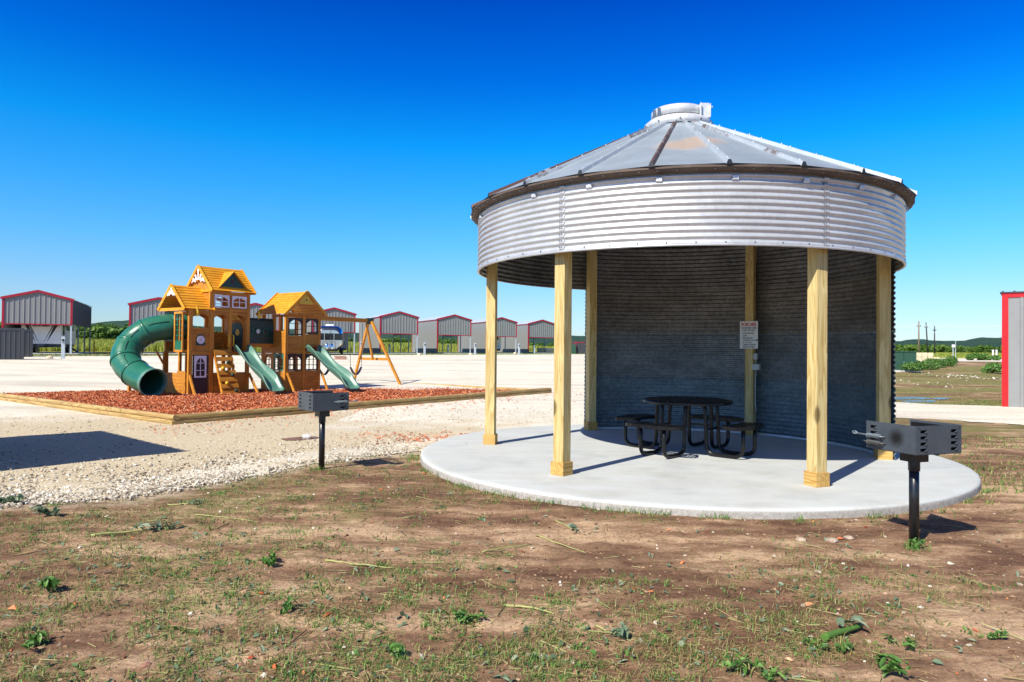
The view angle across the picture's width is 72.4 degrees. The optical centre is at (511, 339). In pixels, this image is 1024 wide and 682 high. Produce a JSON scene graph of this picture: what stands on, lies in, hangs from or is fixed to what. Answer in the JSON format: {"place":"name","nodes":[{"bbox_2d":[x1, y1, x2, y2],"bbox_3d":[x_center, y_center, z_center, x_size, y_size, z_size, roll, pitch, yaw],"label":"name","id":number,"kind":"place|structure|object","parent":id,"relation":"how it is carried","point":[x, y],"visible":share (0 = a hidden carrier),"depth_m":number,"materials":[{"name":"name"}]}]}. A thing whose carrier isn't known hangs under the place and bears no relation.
{"place":"outdoors","nodes":[
{"label":"outdoors","id":0,"kind":"place"},
{"bbox_2d":[39,337,553,351],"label":"field grass","id":1,"kind":"structure","parent":0,"point":[101,344],"depth_m":91.89,"materials":[{"name":"green plant"}]},
{"bbox_2d":[33,353,581,355],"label":"grass","id":2,"kind":"structure","parent":0,"point":[92,354],"depth_m":53.07,"materials":[{"name":"green plant"}]},
{"bbox_2d":[0,351,1023,681],"bbox_3d":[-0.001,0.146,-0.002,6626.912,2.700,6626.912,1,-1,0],"label":"ground","id":3,"kind":"structure","parent":0,"point":[762,551],"depth_m":4.58,"materials":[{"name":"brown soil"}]},
{"bbox_2d":[0,493,23,503],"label":"leafy weed","id":4,"kind":"object","parent":3,"relation":"on","point":[15,499],"visible":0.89,"depth_m":6.39,"materials":[{"name":"green plant"}]},
{"bbox_2d":[21,631,52,650],"bbox_3d":[-2.275,1.455,3.349,0.116,0.076,0.192,1,-1,-25],"label":"leafy weed","id":5,"kind":"object","parent":3,"relation":"on","point":[30,642],"visible":1,"depth_m":3.38,"materials":[{"name":"green plant"}]},
{"bbox_2d":[32,504,60,515],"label":"leafy weed","id":6,"kind":"object","parent":3,"relation":"on","point":[40,508],"visible":0.96,"depth_m":5.96,"materials":[{"name":"green plant"}]},
{"bbox_2d":[0,290,95,353],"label":"rv cover","id":7,"kind":"object","parent":3,"relation":"on","point":[36,307],"visible":0.81,"depth_m":50.99,"materials":[{"name":"grey metal"}]},
{"bbox_2d":[21,324,77,352],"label":"travel trailer","id":8,"kind":"object","parent":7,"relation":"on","point":[47,335],"visible":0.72,"depth_m":52.30,"materials":[{"name":"white metal"}]},
{"bbox_2d":[36,576,62,591],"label":"leafy weed","id":9,"kind":"object","parent":3,"relation":"on","point":[48,583],"visible":1,"depth_m":4.13,"materials":[{"name":"green plant"}]},
{"bbox_2d":[91,521,182,536],"bbox_3d":[-2.889,1.477,5.436,0.639,0.081,0.157,1,-1,-39],"label":"cut stalk","id":10,"kind":"object","parent":3,"relation":"on","point":[158,525],"visible":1,"depth_m":5.49,"materials":[{"name":"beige plant"}]},
{"bbox_2d":[128,297,185,353],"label":"rv cover","id":11,"kind":"object","parent":3,"relation":"on","point":[142,309],"visible":0.25,"depth_m":56.79,"materials":[{"name":"grey metal"}]},
{"bbox_2d":[167,499,201,505],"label":"cut stalk","id":12,"kind":"object","parent":3,"relation":"on","point":[190,502],"visible":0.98,"depth_m":6.39,"materials":[{"name":"green plant"}]},
{"bbox_2d":[0,430,426,507],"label":"gravel stones","id":13,"kind":"object","parent":3,"relation":"on","point":[142,482],"visible":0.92,"depth_m":7.63,"materials":[{"name":"gravel"}]},
{"bbox_2d":[250,303,279,353],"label":"rv cover","id":14,"kind":"object","parent":3,"relation":"on","point":[254,307],"visible":0.13,"depth_m":63.83,"materials":[{"name":"grey metal"}]},
{"bbox_2d":[258,550,277,565],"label":"leafy weed","id":15,"kind":"object","parent":3,"relation":"on","point":[270,560],"visible":0.99,"depth_m":4.62,"materials":[{"name":"green plant"}]},
{"bbox_2d":[0,322,553,346],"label":"woodland","id":16,"kind":"object","parent":3,"relation":"on","point":[99,330],"visible":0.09,"depth_m":118.60,"materials":[{"name":"green plant"}]},
{"bbox_2d":[280,596,298,615],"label":"leafy weed","id":17,"kind":"object","parent":3,"relation":"on","point":[287,605],"visible":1,"depth_m":3.84,"materials":[{"name":"green plant"}]},
{"bbox_2d":[298,390,357,469],"bbox_3d":[-2.206,1.087,8.365,0.563,0.933,0.522,1,-1,-38],"label":"park grill","id":18,"kind":"object","parent":3,"relation":"on","point":[322,404],"visible":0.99,"depth_m":8.26,"materials":[{"name":"black metal"}]},
{"bbox_2d":[298,307,358,353],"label":"rv cover","id":19,"kind":"object","parent":3,"relation":"on","point":[338,312],"visible":0.28,"depth_m":70.59,"materials":[{"name":"grey metal"}]},
{"bbox_2d":[324,559,392,567],"bbox_3d":[-1.034,1.506,4.705,0.505,0.022,0.021,0,-1,16],"label":"cut stalk","id":20,"kind":"object","parent":3,"relation":"on","point":[330,560],"visible":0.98,"depth_m":4.70,"materials":[{"name":"beige plant"}]},
{"bbox_2d":[359,311,422,353],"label":"rv cover","id":21,"kind":"object","parent":3,"relation":"on","point":[400,323],"visible":0.78,"depth_m":77.08,"materials":[{"name":"grey metal"}]},
{"bbox_2d":[380,642,404,656],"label":"leafy weed","id":22,"kind":"object","parent":3,"relation":"on","point":[395,649],"visible":0.99,"depth_m":3.32,"materials":[{"name":"green plant"}]},
{"bbox_2d":[412,314,476,353],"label":"rv cover","id":23,"kind":"object","parent":3,"relation":"on","point":[430,329],"visible":0.88,"depth_m":83.82,"materials":[{"name":"grey metal"}]},
{"bbox_2d":[445,609,487,623],"bbox_3d":[-0.243,1.480,3.749,0.230,0.096,0.095,1,-1,0],"label":"leafy weed","id":24,"kind":"object","parent":3,"relation":"on","point":[460,615],"visible":1,"depth_m":3.74,"materials":[{"name":"green plant"}]},
{"bbox_2d":[457,317,522,353],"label":"rv cover","id":25,"kind":"object","parent":3,"relation":"on","point":[506,327],"visible":0.6,"depth_m":90.52,"materials":[{"name":"grey metal"}]},
{"bbox_2d":[8,473,1008,673],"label":"scattered wood chips","id":26,"kind":"object","parent":3,"relation":"on","point":[274,666],"visible":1,"depth_m":3.89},
{"bbox_2d":[0,455,1021,681],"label":"broadleaf weeds","id":27,"kind":"object","parent":3,"relation":"on","point":[355,651],"visible":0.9,"depth_m":3.76,"materials":[{"name":"green plant"}]},
{"bbox_2d":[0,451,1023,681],"bbox_3d":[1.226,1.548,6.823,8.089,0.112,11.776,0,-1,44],"label":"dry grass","id":28,"kind":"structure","parent":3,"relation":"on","point":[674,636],"depth_m":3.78,"materials":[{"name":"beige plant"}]},
{"bbox_2d":[0,458,1023,681],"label":"wilted leaves","id":29,"kind":"object","parent":3,"relation":"on","point":[505,676],"visible":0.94,"depth_m":3.91,"materials":[{"name":"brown plant"}]},
{"bbox_2d":[0,455,1023,681],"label":"soil clods","id":30,"kind":"object","parent":3,"relation":"on","point":[419,647],"visible":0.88,"depth_m":4.07,"materials":[{"name":"brown soil"}]},
{"bbox_2d":[0,354,1023,505],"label":"gravel lot","id":31,"kind":"structure","parent":3,"relation":"on","point":[92,373],"depth_m":13.92,"materials":[{"name":"beige gravel"}]},
{"bbox_2d":[0,397,17,402],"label":"landscape timber","id":32,"kind":"object","parent":31,"relation":"on","point":[8,399],"visible":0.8,"depth_m":17.75,"materials":[{"name":"brown wood"}]},
{"bbox_2d":[0,393,28,399],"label":"landscape timber","id":33,"kind":"object","parent":32,"relation":"on","point":[12,396],"visible":0.93,"depth_m":17.62,"materials":[{"name":"brown wood"}]},
{"bbox_2d":[0,328,24,359],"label":"bin enclosure","id":34,"kind":"object","parent":31,"relation":"on","point":[11,343],"visible":1,"depth_m":38.29,"materials":[{"name":"grey metal"}]},
{"bbox_2d":[24,329,32,356],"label":"bin enclosure","id":35,"kind":"object","parent":31,"relation":"on","point":[28,342],"visible":0.36,"depth_m":41.67,"materials":[{"name":"grey metal"}]},
{"bbox_2d":[17,399,58,408],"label":"landscape timber","id":36,"kind":"object","parent":31,"relation":"on","point":[38,403],"visible":0.8,"depth_m":16.60,"materials":[{"name":"brown wood"}]},
{"bbox_2d":[24,397,69,405],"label":"landscape timber","id":37,"kind":"object","parent":36,"relation":"on","point":[51,401],"visible":0.96,"depth_m":16.32,"materials":[{"name":"brown wood"}]},
{"bbox_2d":[61,337,65,358],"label":"utility pedestal","id":38,"kind":"object","parent":31,"relation":"on","point":[63,344],"visible":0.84,"depth_m":40.32,"materials":[{"name":"metal"}]},
{"bbox_2d":[59,405,109,415],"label":"landscape timber","id":39,"kind":"object","parent":31,"relation":"on","point":[99,412],"visible":0.81,"depth_m":15.05,"materials":[{"name":"brown wood"}]},
{"bbox_2d":[68,402,124,412],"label":"landscape timber","id":40,"kind":"object","parent":39,"relation":"on","point":[97,407],"visible":0.98,"depth_m":14.81,"materials":[{"name":"brown wood"}]},
{"bbox_2d":[110,412,168,423],"bbox_3d":[-7.266,1.529,13.698,2.411,0.093,0.124,0,0,37],"label":"landscape timber","id":41,"kind":"object","parent":31,"relation":"on","point":[145,418],"visible":0.84,"depth_m":13.58,"materials":[{"name":"brown wood"}]},
{"bbox_2d":[121,409,178,419],"bbox_3d":[-7.022,1.437,13.530,2.059,0.093,0.125,0,-3,37],"label":"landscape timber","id":42,"kind":"object","parent":41,"relation":"on","point":[151,414],"visible":1,"depth_m":13.39,"materials":[{"name":"brown wood"}]},
{"bbox_2d":[169,411,290,424],"bbox_3d":[-5.531,1.549,13.955,0.124,0.093,2.618,-3,-3,35],"label":"landscape timber","id":43,"kind":"object","parent":31,"relation":"on","point":[208,419],"visible":0.9,"depth_m":13.78,"materials":[{"name":"brown wood"}]},
{"bbox_2d":[177,406,290,419],"bbox_3d":[-5.501,1.458,14.014,0.125,0.093,2.489,4,1,35],"label":"landscape timber","id":44,"kind":"object","parent":43,"relation":"on","point":[228,413],"visible":0.99,"depth_m":13.87,"materials":[{"name":"brown wood"}]},
{"bbox_2d":[4,385,510,414],"bbox_3d":[-6.790,1.620,21.464,10.712,0.151,13.213,0,-1,35],"label":"mulch bed","id":45,"kind":"object","parent":31,"relation":"on","point":[368,392],"visible":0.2,"depth_m":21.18,"materials":[{"name":"red wood"}]},
{"bbox_2d":[109,265,401,395],"bbox_3d":[-7.400,-0.256,22.997,4.680,3.998,9.846,0,-1,36],"label":"play set","id":46,"kind":"object","parent":45,"relation":"on","point":[242,333],"visible":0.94,"depth_m":21.49,"materials":[{"name":"brown wood"}]},
{"bbox_2d":[173,311,187,351],"bbox_3d":[-9.734,-0.235,20.554,0.473,1.178,0.146,0,-1,36],"label":"bay window","id":47,"kind":"structure","parent":46,"relation":"in","point":[178,345],"depth_m":20.48,"materials":[{"name":"yellow wood"}]},
{"bbox_2d":[192,355,207,393],"bbox_3d":[-9.220,1.011,20.727,0.069,1.187,0.482,0,-1,36],"label":"door","id":48,"kind":"structure","parent":46,"relation":"in","point":[199,362],"depth_m":20.71,"materials":[{"name":"purple paint"}]},
{"bbox_2d":[214,295,229,307],"bbox_3d":[-8.831,-1.175,21.307,0.026,0.370,0.499,0,-1,36],"label":"window","id":49,"kind":"structure","parent":46,"relation":"in","point":[216,296],"depth_m":21.31,"materials":[{"name":"white plastic"}]},
{"bbox_2d":[232,296,246,308],"bbox_3d":[-8.485,-1.165,21.789,0.026,0.370,0.499,0,-1,36],"label":"window","id":50,"kind":"structure","parent":46,"relation":"in","point":[233,297],"depth_m":21.78,"materials":[{"name":"white plastic"}]},
{"bbox_2d":[273,354,283,370],"bbox_3d":[-7.630,0.733,22.910,0.533,0.550,0.026,0,-1,36],"label":"window","id":51,"kind":"structure","parent":46,"relation":"in","point":[275,355],"depth_m":22.90,"materials":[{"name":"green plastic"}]},
{"bbox_2d":[288,354,301,370],"bbox_3d":[-7.139,0.740,23.013,0.026,0.550,0.559,0,-1,36],"label":"window","id":52,"kind":"structure","parent":46,"relation":"in","point":[289,355],"depth_m":23.01,"materials":[{"name":"purple paint"}]},
{"bbox_2d":[288,317,302,334],"bbox_3d":[-7.127,-0.438,23.029,0.026,0.568,0.559,0,-1,36],"label":"window","id":53,"kind":"structure","parent":46,"relation":"in","point":[300,320],"depth_m":23.02,"materials":[{"name":"purple paint"}]},
{"bbox_2d":[305,318,317,333],"bbox_3d":[-6.744,-0.453,23.564,0.026,0.516,0.516,0,-1,36],"label":"window","id":54,"kind":"structure","parent":46,"relation":"in","point":[307,319],"depth_m":23.55,"materials":[{"name":"purple paint"}]},
{"bbox_2d":[305,354,317,369],"bbox_3d":[-6.756,0.751,23.548,0.026,0.550,0.516,0,-1,36],"label":"window","id":55,"kind":"structure","parent":46,"relation":"in","point":[306,355],"depth_m":23.58,"materials":[{"name":"purple paint"}]},
{"bbox_2d":[315,324,342,354],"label":"silver trailer","id":56,"kind":"object","parent":31,"relation":"on","point":[332,333],"visible":0.66,"depth_m":61.16,"materials":[{"name":"metal"}]},
{"bbox_2d":[291,404,380,414],"bbox_3d":[-4.010,1.593,16.091,0.126,0.093,2.618,0,-1,35],"label":"landscape timber","id":57,"kind":"object","parent":31,"relation":"on","point":[294,412],"visible":0.52,"depth_m":16.40,"materials":[{"name":"brown wood"}]},
{"bbox_2d":[290,400,380,410],"bbox_3d":[-4.017,1.501,16.098,0.124,0.093,2.618,-4,-3,35],"label":"landscape timber","id":58,"kind":"object","parent":57,"relation":"on","point":[357,403],"visible":0.48,"depth_m":16.60,"materials":[{"name":"brown wood"}]},
{"bbox_2d":[338,333,347,352],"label":"camper","id":59,"kind":"object","parent":31,"relation":"on","point":[345,339],"visible":0.22,"depth_m":72.83,"materials":[{"name":"grey metal"}]},
{"bbox_2d":[133,389,583,446],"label":"scattered wood chips","id":60,"kind":"object","parent":31,"relation":"on","point":[418,440],"visible":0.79,"depth_m":12.61,"materials":[{"name":"brown wood"}]},
{"bbox_2d":[381,398,450,406],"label":"landscape timber","id":61,"kind":"object","parent":31,"relation":"on","point":[416,402],"visible":0.91,"depth_m":18.14,"materials":[{"name":"brown wood"}]},
{"bbox_2d":[380,395,450,403],"bbox_3d":[-2.495,1.545,18.234,0.126,0.093,2.618,-3,-3,35],"label":"landscape timber","id":62,"kind":"object","parent":61,"relation":"on","point":[414,399],"visible":1,"depth_m":18.13,"materials":[{"name":"brown wood"}]},
{"bbox_2d":[450,394,506,400],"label":"landscape timber","id":63,"kind":"object","parent":31,"relation":"on","point":[475,397],"visible":0.66,"depth_m":20.05,"materials":[{"name":"brown wood"}]},
{"bbox_2d":[450,391,506,397],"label":"landscape timber","id":64,"kind":"object","parent":63,"relation":"on","point":[473,394],"visible":0.81,"depth_m":20.04,"materials":[{"name":"brown wood"}]},
{"bbox_2d":[435,384,551,390],"bbox_3d":[-0.806,1.724,25.110,5.284,0.093,0.126,0,-4,37],"label":"landscape timber","id":65,"kind":"object","parent":31,"relation":"on","point":[504,388],"visible":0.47,"depth_m":25.28,"materials":[{"name":"brown wood"}]},
{"bbox_2d":[506,390,551,396],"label":"landscape timber","id":66,"kind":"object","parent":31,"relation":"on","point":[530,393],"visible":0.86,"depth_m":22.41,"materials":[{"name":"brown wood"}]},
{"bbox_2d":[506,388,551,393],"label":"landscape timber","id":67,"kind":"object","parent":66,"relation":"on","point":[527,390],"visible":1,"depth_m":22.36,"materials":[{"name":"brown wood"}]},
{"bbox_2d":[9,476,1023,681],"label":"pebbles","id":68,"kind":"object","parent":3,"relation":"on","point":[573,662],"visible":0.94,"depth_m":4.01,"materials":[{"name":"stone"}]},
{"bbox_2d":[18,462,1023,681],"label":"cut stems","id":69,"kind":"object","parent":3,"relation":"on","point":[504,606],"visible":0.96,"depth_m":3.64,"materials":[{"name":"plant"}]},
{"bbox_2d":[498,319,553,352],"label":"rv cover","id":70,"kind":"object","parent":3,"relation":"on","point":[533,329],"visible":0.73,"depth_m":96.68,"materials":[{"name":"grey metal"}]},
{"bbox_2d":[504,604,554,614],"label":"cut stalk","id":71,"kind":"object","parent":3,"relation":"on","point":[521,606],"visible":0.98,"depth_m":3.96,"materials":[{"name":"yellow plant"}]},
{"bbox_2d":[572,342,584,353],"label":"bin enclosure","id":72,"kind":"object","parent":3,"relation":"on","point":[580,347],"visible":0.32,"depth_m":95.09,"materials":[{"name":"grey metal"}]},
{"bbox_2d":[594,623,630,640],"bbox_3d":[0.509,1.490,3.600,0.246,0.073,0.091,0,-1,44],"label":"leafy weed","id":73,"kind":"object","parent":3,"relation":"on","point":[622,629],"visible":1,"depth_m":3.56,"materials":[{"name":"green plant"}]},
{"bbox_2d":[310,450,1007,550],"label":"grass","id":74,"kind":"structure","parent":3,"relation":"on","point":[867,516],"depth_m":6.44,"materials":[{"name":"green plant"}]},
{"bbox_2d":[420,424,981,518],"bbox_3d":[2.267,1.598,9.621,7.017,0.140,7.019,1,-1,0],"label":"concrete pad","id":75,"kind":"object","parent":3,"relation":"on","point":[615,471],"visible":0.65,"depth_m":7.73,"materials":[{"name":"grey concrete"}]},
{"bbox_2d":[615,396,763,458],"bbox_3d":[2.397,1.171,9.592,1.839,0.714,1.839,1,-1,-2],"label":"picnic table","id":76,"kind":"object","parent":75,"relation":"on","point":[686,402],"visible":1,"depth_m":9.32,"materials":[{"name":"black metal"}]},
{"bbox_2d":[470,103,916,487],"bbox_3d":[2.279,-0.824,9.662,5.739,4.704,5.739,1,-1,0],"label":"picnic shelter","id":77,"kind":"object","parent":75,"relation":"on","point":[667,228],"visible":0.97,"depth_m":9.08,"materials":[{"name":"metal"}]},
{"bbox_2d":[740,321,757,348],"bbox_3d":[3.910,-0.081,11.543,0.306,0.451,0.010,0,-1,37],"label":"picnic sign","id":78,"kind":"object","parent":77,"relation":"attached to","point":[748,334],"visible":1,"depth_m":11.54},
{"bbox_2d":[752,263,760,411],"bbox_3d":[4.010,-0.042,11.481,0.120,2.452,0.075,0,-1,41],"label":"electrical conduit","id":79,"kind":"object","parent":77,"relation":"attached to","point":[756,367],"visible":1,"depth_m":11.49,"materials":[{"name":"grey plastic"}]},
{"bbox_2d":[721,653,765,675],"bbox_3d":[1.049,1.482,3.198,0.199,0.097,0.114,1,-1,-17],"label":"leafy weed","id":80,"kind":"object","parent":3,"relation":"on","point":[739,662],"visible":0.98,"depth_m":3.19,"materials":[{"name":"green plant"}]},
{"bbox_2d":[759,666,791,681],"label":"leafy weed","id":81,"kind":"object","parent":3,"relation":"on","point":[766,675],"visible":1,"depth_m":3.09,"materials":[{"name":"green plant"}]},
{"bbox_2d":[802,635,830,650],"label":"leafy weed","id":82,"kind":"object","parent":3,"relation":"on","point":[824,643],"visible":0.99,"depth_m":3.45,"materials":[{"name":"green plant"}]},
{"bbox_2d":[834,638,852,653],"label":"leafy weed","id":83,"kind":"object","parent":3,"relation":"on","point":[847,646],"visible":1,"depth_m":3.43,"materials":[{"name":"green plant"}]},
{"bbox_2d":[820,615,868,641],"bbox_3d":[1.724,1.496,3.647,0.384,0.067,0.142,1,-1,-24],"label":"cut stalk","id":84,"kind":"object","parent":3,"relation":"on","point":[840,621],"visible":0.99,"depth_m":3.65,"materials":[{"name":"green plant"}]},
{"bbox_2d":[874,653,910,677],"bbox_3d":[1.694,1.470,3.150,0.114,0.102,0.172,1,-1,-32],"label":"leafy weed","id":85,"kind":"object","parent":3,"relation":"on","point":[891,665],"visible":1,"depth_m":3.14,"materials":[{"name":"green plant"}]},
{"bbox_2d":[883,633,914,650],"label":"leafy weed","id":86,"kind":"object","parent":3,"relation":"on","point":[910,643],"visible":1,"depth_m":3.51,"materials":[{"name":"green plant"}]},
{"bbox_2d":[852,419,961,545],"bbox_3d":[3.021,1.098,5.374,0.522,0.933,0.563,1,-1,-20],"label":"park grill","id":87,"kind":"object","parent":3,"relation":"on","point":[915,443],"visible":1,"depth_m":5.24,"materials":[{"name":"black metal"}]},
{"bbox_2d":[894,351,920,371],"bbox_3d":[20.590,1.153,37.050,1.720,1.084,0.860,0,-1,8],"label":"transformer cabinet","id":88,"kind":"object","parent":3,"relation":"on","point":[902,357],"visible":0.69,"depth_m":36.69,"materials":[{"name":"metal"}]},
{"bbox_2d":[900,359,932,371],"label":"weed clump","id":89,"kind":"object","parent":3,"relation":"on","point":[917,365],"visible":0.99,"depth_m":35.93,"materials":[{"name":"green plant"}]},
{"bbox_2d":[908,537,925,547],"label":"leafy weed","id":90,"kind":"object","parent":3,"relation":"on","point":[916,542],"visible":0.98,"depth_m":5.24,"materials":[{"name":"green plant"}]},
{"bbox_2d":[916,353,938,360],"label":"block wall","id":91,"kind":"structure","parent":3,"relation":"on","point":[921,356],"depth_m":58.12,"materials":[{"name":"concrete"}]},
{"bbox_2d":[923,355,958,369],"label":"weed clump","id":92,"kind":"object","parent":3,"relation":"on","point":[952,361],"visible":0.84,"depth_m":40.57,"materials":[{"name":"green plant"}]},
{"bbox_2d":[894,344,1001,352],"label":"woodland","id":93,"kind":"object","parent":3,"relation":"on","point":[960,348],"visible":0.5,"depth_m":187.34,"materials":[{"name":"green plant"}]},
{"bbox_2d":[895,371,1000,387],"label":"pebbles","id":94,"kind":"object","parent":3,"relation":"on","point":[950,376],"visible":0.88,"depth_m":32.13,"materials":[{"name":"stone"}]},
{"bbox_2d":[894,369,1023,492],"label":"grass","id":95,"kind":"structure","parent":3,"relation":"on","point":[972,467],"depth_m":10.94,"materials":[{"name":"green plant"}]},
{"bbox_2d":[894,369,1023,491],"bbox_3d":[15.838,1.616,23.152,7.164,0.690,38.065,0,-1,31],"label":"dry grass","id":96,"kind":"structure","parent":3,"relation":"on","point":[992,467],"depth_m":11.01,"materials":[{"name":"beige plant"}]},
{"bbox_2d":[916,352,1001,358],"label":"field grass","id":97,"kind":"structure","parent":3,"relation":"on","point":[945,354],"depth_m":113.23,"materials":[{"name":"green plant"}]},
{"bbox_2d":[966,352,979,359],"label":"weed clump","id":98,"kind":"object","parent":3,"relation":"on","point":[973,356],"visible":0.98,"depth_m":62.54,"materials":[{"name":"green plant"}]},
{"bbox_2d":[981,362,1001,372],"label":"weed clump","id":99,"kind":"object","parent":3,"relation":"on","point":[994,367],"visible":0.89,"depth_m":34.97,"materials":[{"name":"green plant"}]},
{"bbox_2d":[986,630,1008,639],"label":"leafy weed","id":100,"kind":"object","parent":3,"relation":"on","point":[992,636],"visible":1,"depth_m":3.57,"materials":[{"name":"green plant"}]},
{"bbox_2d":[1000,291,1023,407],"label":"storage shed","id":101,"kind":"structure","parent":3,"relation":"on","point":[1013,349],"depth_m":19.26,"materials":[{"name":"grey metal"}]},
{"bbox_2d":[0,0,1023,340],"label":"sky","id":102,"kind":"structure","parent":0,"point":[341,152],"materials":[{"name":"blue"}]},
{"bbox_2d":[91,320,1001,352],"bbox_3d":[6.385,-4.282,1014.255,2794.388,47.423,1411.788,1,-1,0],"label":"hills","id":103,"kind":"structure","parent":0,"point":[995,342],"depth_m":1035.39,"materials":[{"name":"green plant"}]},
{"bbox_2d":[921,357,1001,361],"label":"gravel road","id":104,"kind":"structure","parent":0,"point":[965,360],"depth_m":61.31,"materials":[{"name":"beige gravel"}]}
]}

